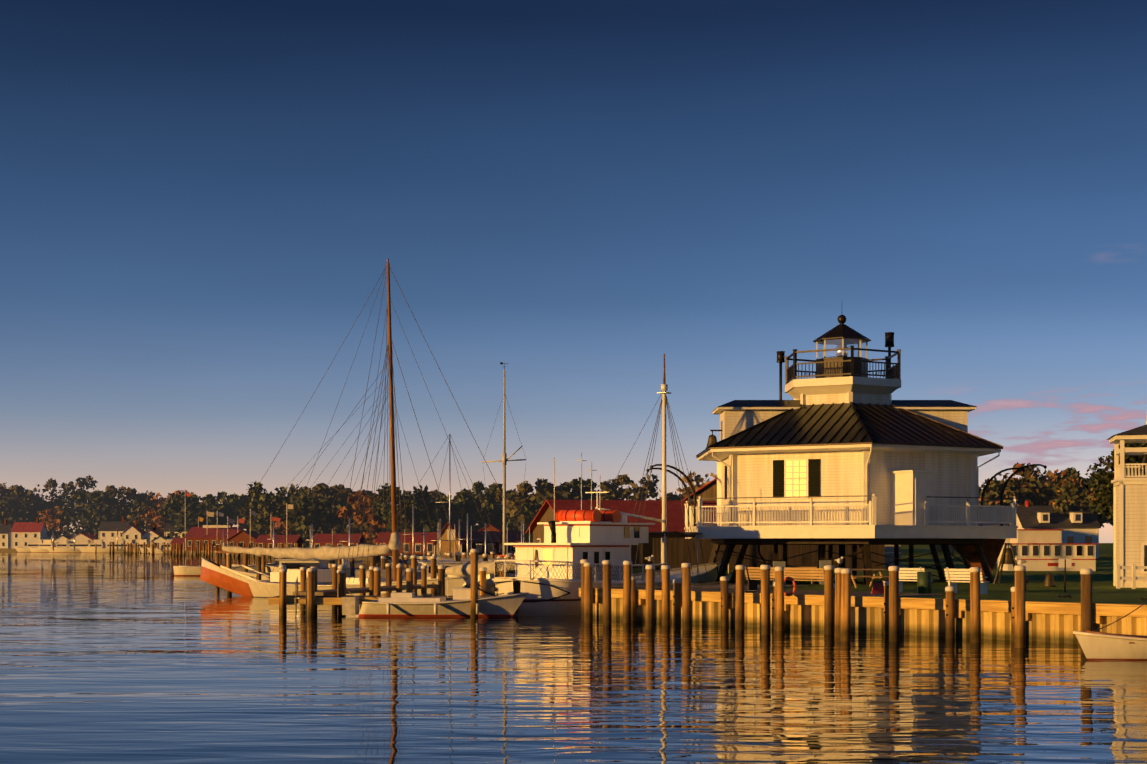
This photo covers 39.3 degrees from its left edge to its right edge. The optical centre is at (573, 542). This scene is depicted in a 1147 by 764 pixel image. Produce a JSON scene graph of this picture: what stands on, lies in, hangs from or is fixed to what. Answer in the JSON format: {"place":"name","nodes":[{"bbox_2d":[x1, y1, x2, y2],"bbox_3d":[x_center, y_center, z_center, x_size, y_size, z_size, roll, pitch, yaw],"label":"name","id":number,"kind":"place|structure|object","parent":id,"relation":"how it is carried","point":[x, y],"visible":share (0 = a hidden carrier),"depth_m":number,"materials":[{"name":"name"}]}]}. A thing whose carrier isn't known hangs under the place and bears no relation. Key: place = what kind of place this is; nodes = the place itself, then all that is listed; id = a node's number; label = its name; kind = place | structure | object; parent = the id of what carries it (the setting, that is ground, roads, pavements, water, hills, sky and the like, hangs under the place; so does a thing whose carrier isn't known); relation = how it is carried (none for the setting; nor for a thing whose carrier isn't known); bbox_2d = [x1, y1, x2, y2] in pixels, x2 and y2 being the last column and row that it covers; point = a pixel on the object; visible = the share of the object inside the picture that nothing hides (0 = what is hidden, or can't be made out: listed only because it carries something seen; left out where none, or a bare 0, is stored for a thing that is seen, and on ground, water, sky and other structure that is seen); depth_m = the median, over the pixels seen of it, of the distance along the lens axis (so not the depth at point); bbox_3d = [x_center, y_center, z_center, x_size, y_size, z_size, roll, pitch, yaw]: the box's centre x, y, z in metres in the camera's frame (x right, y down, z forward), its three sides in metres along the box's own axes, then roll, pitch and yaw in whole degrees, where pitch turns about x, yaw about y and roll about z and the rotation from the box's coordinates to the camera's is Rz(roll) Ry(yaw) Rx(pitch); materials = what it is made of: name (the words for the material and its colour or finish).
{"place":"outdoors","nodes":[
{"label":"outdoors","id":0,"kind":"place"},
{"bbox_2d":[0,492,522,557],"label":"shore","id":1,"kind":"structure","parent":0,"point":[36,537],"depth_m":390.53,"materials":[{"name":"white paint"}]},
{"bbox_2d":[0,552,1146,763],"bbox_3d":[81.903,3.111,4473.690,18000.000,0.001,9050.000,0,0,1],"label":"water","id":2,"kind":"structure","parent":0,"point":[121,658],"depth_m":34.23,"materials":[{"name":"blue liquid"}]},
{"bbox_2d":[51,504,529,595],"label":"moored boats","id":3,"kind":"object","parent":2,"relation":"in","point":[269,567],"visible":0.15,"depth_m":100.86,"materials":[{"name":"paint"}]},
{"bbox_2d":[200,259,526,597],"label":"sailboat","id":4,"kind":"object","parent":2,"relation":"in","point":[232,580],"visible":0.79,"depth_m":88.43,"materials":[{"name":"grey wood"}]},
{"bbox_2d":[215,549,515,617],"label":"dock pilings","id":5,"kind":"object","parent":2,"relation":"in","point":[308,597],"visible":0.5,"depth_m":70.73,"materials":[{"name":"brown wood"}]},
{"bbox_2d":[342,576,528,616],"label":"workboat","id":6,"kind":"object","parent":2,"relation":"on","point":[401,604],"visible":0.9,"depth_m":66.67,"materials":[{"name":"paint"}]},
{"bbox_2d":[368,434,596,570],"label":"boats","id":7,"kind":"object","parent":2,"relation":"on","point":[407,560],"visible":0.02,"depth_m":100.08,"materials":[{"name":"paint"}]},
{"bbox_2d":[478,354,728,615],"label":"boat","id":8,"kind":"object","parent":2,"relation":"on","point":[547,578],"visible":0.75,"depth_m":70.73,"materials":[{"name":"white"}]},
{"bbox_2d":[579,559,1146,652],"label":"bulkhead","id":9,"kind":"object","parent":2,"relation":"in","point":[839,610],"visible":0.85,"depth_m":54.03,"materials":[{"name":"brown wood"}]},
{"bbox_2d":[1073,602,1146,659],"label":"skiff","id":10,"kind":"object","parent":2,"relation":"on","point":[1094,645],"visible":0.9,"depth_m":42.53,"materials":[{"name":"paint"}]},
{"bbox_2d":[0,543,1146,606],"bbox_3d":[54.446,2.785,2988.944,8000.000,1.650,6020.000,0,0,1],"label":"land","id":11,"kind":"structure","parent":0,"point":[1105,590],"depth_m":76.94,"materials":[{"name":"green plant"}]},
{"bbox_2d":[0,471,955,553],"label":"trees","id":12,"kind":"object","parent":11,"relation":"on","point":[144,510],"visible":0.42,"depth_m":383.74,"materials":[{"name":"green plant"}]},
{"bbox_2d":[482,362,525,556],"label":"flagpole","id":13,"kind":"object","parent":11,"relation":"on","point":[504,460],"visible":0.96,"depth_m":107.48,"materials":[{"name":"white paint"},{"name":"wire"}]},
{"bbox_2d":[525,478,884,569],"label":"sheds","id":14,"kind":"object","parent":11,"relation":"on","point":[678,550],"visible":0.25,"depth_m":121.65,"materials":[{"name":"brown wood"}]},
{"bbox_2d":[614,584,944,596],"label":"boardwalk","id":15,"kind":"structure","parent":11,"relation":"on","point":[716,587],"depth_m":64.02,"materials":[{"name":"brown wood"}]},
{"bbox_2d":[646,315,1046,584],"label":"lighthouse","id":16,"kind":"object","parent":11,"relation":"on","point":[842,449],"visible":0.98,"depth_m":76.82,"materials":[{"name":"white paint"}]},
{"bbox_2d":[645,543,1146,600],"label":"props","id":17,"kind":"object","parent":11,"relation":"on","point":[923,578],"visible":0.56,"depth_m":62.33,"materials":[{"name":"white wood"}]},
{"bbox_2d":[885,501,1100,570],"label":"buildings","id":18,"kind":"structure","parent":11,"relation":"on","point":[1047,539],"depth_m":112.22,"materials":[{"name":"white paint"}]},
{"bbox_2d":[978,443,1146,527],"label":"trees","id":19,"kind":"object","parent":11,"relation":"on","point":[1066,489],"visible":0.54,"depth_m":204.25,"materials":[{"name":"green plant"}]},
{"bbox_2d":[1107,419,1146,587],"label":"bell tower","id":20,"kind":"structure","parent":11,"relation":"on","point":[1129,521],"depth_m":69.97,"materials":[{"name":"white paint"}]},
{"bbox_2d":[1116,564,1146,588],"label":"white fence","id":21,"kind":"object","parent":11,"relation":"on","point":[1133,567],"visible":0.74,"depth_m":68.28,"materials":[{"name":"paint"}]},
{"bbox_2d":[0,0,1146,542],"label":"sky","id":22,"kind":"structure","parent":0,"point":[202,201],"materials":[{"name":"blue"}]}
]}

